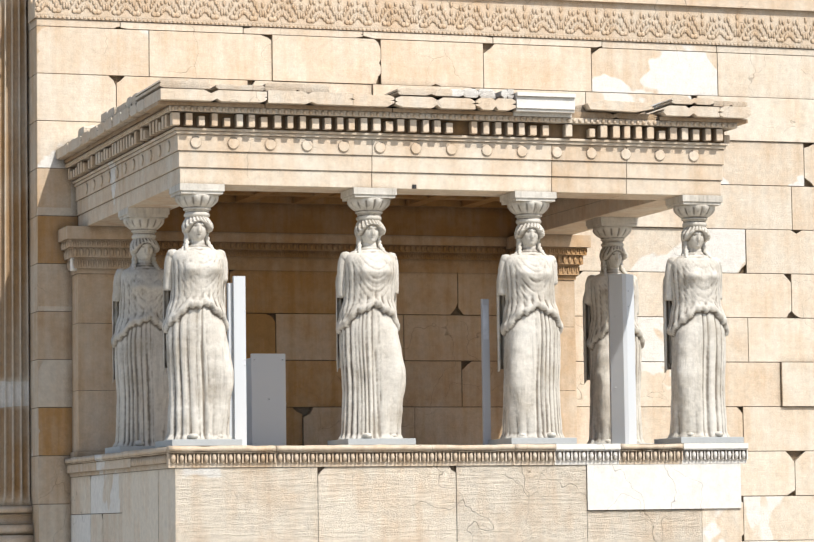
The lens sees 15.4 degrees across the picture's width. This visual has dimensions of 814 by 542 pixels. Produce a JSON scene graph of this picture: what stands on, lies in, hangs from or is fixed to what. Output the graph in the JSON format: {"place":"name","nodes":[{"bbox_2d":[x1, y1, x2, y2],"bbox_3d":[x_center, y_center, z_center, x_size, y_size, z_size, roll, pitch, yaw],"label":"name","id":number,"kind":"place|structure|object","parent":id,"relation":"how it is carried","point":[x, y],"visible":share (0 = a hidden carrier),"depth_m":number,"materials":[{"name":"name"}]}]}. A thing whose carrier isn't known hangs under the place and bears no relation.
{"place":"outdoors","nodes":[
{"label":"outdoors","id":0,"kind":"place"},
{"label":"ground","id":1,"kind":"structure","parent":0,"visible":0},
{"bbox_2d":[28,18,93,541],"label":"wall","id":2,"kind":"structure","parent":1,"relation":"on","point":[50,333],"depth_m":30.73,"materials":[{"name":"stone"}]},
{"bbox_2d":[0,0,33,541],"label":"column","id":3,"kind":"structure","parent":2,"relation":"attached to","point":[16,511],"depth_m":31.02,"materials":[{"name":"stone"}]},
{"bbox_2d":[71,444,741,541],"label":"podium","id":4,"kind":"object","parent":1,"relation":"on","point":[610,503],"visible":0.83,"depth_m":27.33,"materials":[{"name":"stone"}]},
{"bbox_2d":[58,226,132,457],"bbox_3d":[-3.095,0.731,30.582,0.820,2.333,0.457,1,-5,-18],"label":"pilaster","id":5,"kind":"object","parent":4,"relation":"on","point":[96,257],"visible":0.79,"depth_m":30.47,"materials":[{"name":"stone"}]},
{"bbox_2d":[105,446,154,453],"bbox_3d":[-2.507,1.712,28.767,0.640,0.058,0.640,1,-5,-18],"label":"statue base","id":6,"kind":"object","parent":4,"relation":"on","point":[118,449],"depth_m":28.43,"materials":[{"name":"white stone"}]},
{"bbox_2d":[111,207,169,446],"bbox_3d":[-2.526,0.547,28.845,0.621,2.282,0.529,1,-5,-18],"label":"caryatid","id":7,"kind":"object","parent":4,"relation":"on","point":[140,375],"visible":0.83,"depth_m":28.67,"materials":[{"name":"stone"}]},
{"bbox_2d":[162,183,233,439],"bbox_3d":[-1.877,0.375,26.904,0.627,2.285,0.521,1,-5,-18],"label":"caryatid","id":8,"kind":"object","parent":4,"relation":"on","point":[197,359],"visible":0.98,"depth_m":26.74,"materials":[{"name":"stone"}]},
{"bbox_2d":[155,439,241,447],"bbox_3d":[-1.861,1.540,26.829,0.640,0.058,0.640,1,-5,-18],"label":"statue base","id":9,"kind":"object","parent":4,"relation":"on","point":[202,442],"depth_m":26.54,"materials":[{"name":"white stone"}]},
{"bbox_2d":[227,276,286,445],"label":"grey panels","id":10,"kind":"object","parent":4,"relation":"on","point":[258,403],"visible":0.94,"depth_m":28.84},
{"bbox_2d":[335,187,405,439],"bbox_3d":[-0.344,0.396,27.418,0.610,2.283,0.525,1,-5,-18],"label":"caryatid","id":11,"kind":"object","parent":4,"relation":"on","point":[370,361],"visible":1,"depth_m":27.25,"materials":[{"name":"stone"}]},
{"bbox_2d":[65,105,736,234],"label":"entablature","id":12,"kind":"structure","parent":11,"relation":"on","point":[585,169],"depth_m":27.70,"materials":[{"name":"stone"}]},
{"bbox_2d":[56,78,750,163],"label":"cornice","id":13,"kind":"structure","parent":12,"relation":"on","point":[149,101],"depth_m":27.51,"materials":[{"name":"stone"}]},
{"bbox_2d":[328,438,415,444],"bbox_3d":[-0.324,1.562,27.340,0.640,0.058,0.640,1,-5,-18],"label":"statue base","id":14,"kind":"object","parent":4,"relation":"on","point":[399,441],"depth_m":27.06,"materials":[{"name":"white stone"}]},
{"bbox_2d":[64,443,747,476],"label":"podium molding","id":15,"kind":"structure","parent":4,"relation":"attached to","point":[169,457],"depth_m":27.32,"materials":[{"name":"beige stone"}]},
{"bbox_2d":[481,299,490,444],"bbox_3d":[0.738,0.952,28.149,0.170,1.380,0.160,1,-5,-18],"label":"steel post","id":16,"kind":"object","parent":4,"relation":"on","point":[486,402],"visible":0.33,"depth_m":28.12,"materials":[{"name":"grey metal"}]},
{"bbox_2d":[483,305,488,338],"bbox_3d":[0.739,0.481,28.168,0.050,0.320,0.003,1,-5,-18],"label":"post label","id":17,"kind":"object","parent":16,"relation":"attached to","point":[485,323],"visible":1,"depth_m":28.17,"materials":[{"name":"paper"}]},
{"bbox_2d":[496,191,564,438],"bbox_3d":[1.156,0.417,27.913,0.615,2.285,0.526,1,-5,-18],"label":"caryatid","id":18,"kind":"object","parent":4,"relation":"on","point":[529,326],"visible":0.98,"depth_m":27.76,"materials":[{"name":"stone"}]},
{"bbox_2d":[488,438,576,444],"bbox_3d":[1.157,1.582,27.831,0.640,0.058,0.640,1,-5,-18],"label":"statue base","id":19,"kind":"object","parent":4,"relation":"on","point":[534,441],"depth_m":27.55,"materials":[{"name":"white stone"}]},
{"bbox_2d":[506,235,590,437],"bbox_3d":[1.517,0.795,32.112,0.820,2.333,0.457,1,-5,-18],"label":"pilaster","id":20,"kind":"object","parent":4,"relation":"on","point":[568,252],"visible":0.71,"depth_m":32.08,"materials":[{"name":"stone"}]},
{"bbox_2d":[583,217,644,443],"bbox_3d":[2.105,0.611,30.380,0.620,2.283,0.520,1,-5,-18],"label":"caryatid","id":21,"kind":"object","parent":4,"relation":"on","point":[611,233],"visible":0.67,"depth_m":30.28,"materials":[{"name":"stone"}]},
{"bbox_2d":[608,274,636,443],"bbox_3d":[2.128,0.894,29.728,0.320,1.720,0.320,-4,-6,33],"label":"grey post","id":22,"kind":"object","parent":4,"relation":"on","point":[622,359],"visible":0.88,"depth_m":29.65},
{"bbox_2d":[663,195,729,437],"bbox_3d":[2.755,0.439,28.443,0.620,2.285,0.520,1,-5,-18],"label":"caryatid","id":23,"kind":"object","parent":4,"relation":"on","point":[695,329],"visible":1,"depth_m":28.29,"materials":[{"name":"stone"}]},
{"bbox_2d":[654,437,743,443],"bbox_3d":[2.751,1.605,28.360,0.640,0.058,0.640,1,-5,-18],"label":"statue base","id":24,"kind":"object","parent":4,"relation":"on","point":[677,440],"depth_m":28.08,"materials":[{"name":"white stone"}]},
{"bbox_2d":[30,18,813,541],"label":"wall","id":25,"kind":"structure","parent":1,"relation":"on","point":[760,230],"depth_m":32.40,"materials":[{"name":"stone"}]},
{"bbox_2d":[155,231,509,273],"bbox_3d":[-0.858,-0.194,31.605,4.317,0.385,0.087,1,-5,-18],"label":"crown","id":26,"kind":"object","parent":25,"relation":"attached to","point":[323,252],"visible":0.65,"depth_m":31.62,"materials":[{"name":"stone"}]},
{"bbox_2d":[156,191,517,236],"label":"ceiling","id":27,"kind":"structure","parent":25,"relation":"attached to","point":[323,213],"depth_m":31.55,"materials":[{"name":"stone"}]},
{"bbox_2d":[28,0,813,49],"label":"frieze","id":28,"kind":"object","parent":25,"relation":"attached to","point":[788,24],"visible":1,"depth_m":32.52,"materials":[{"name":"stone"}]}
]}

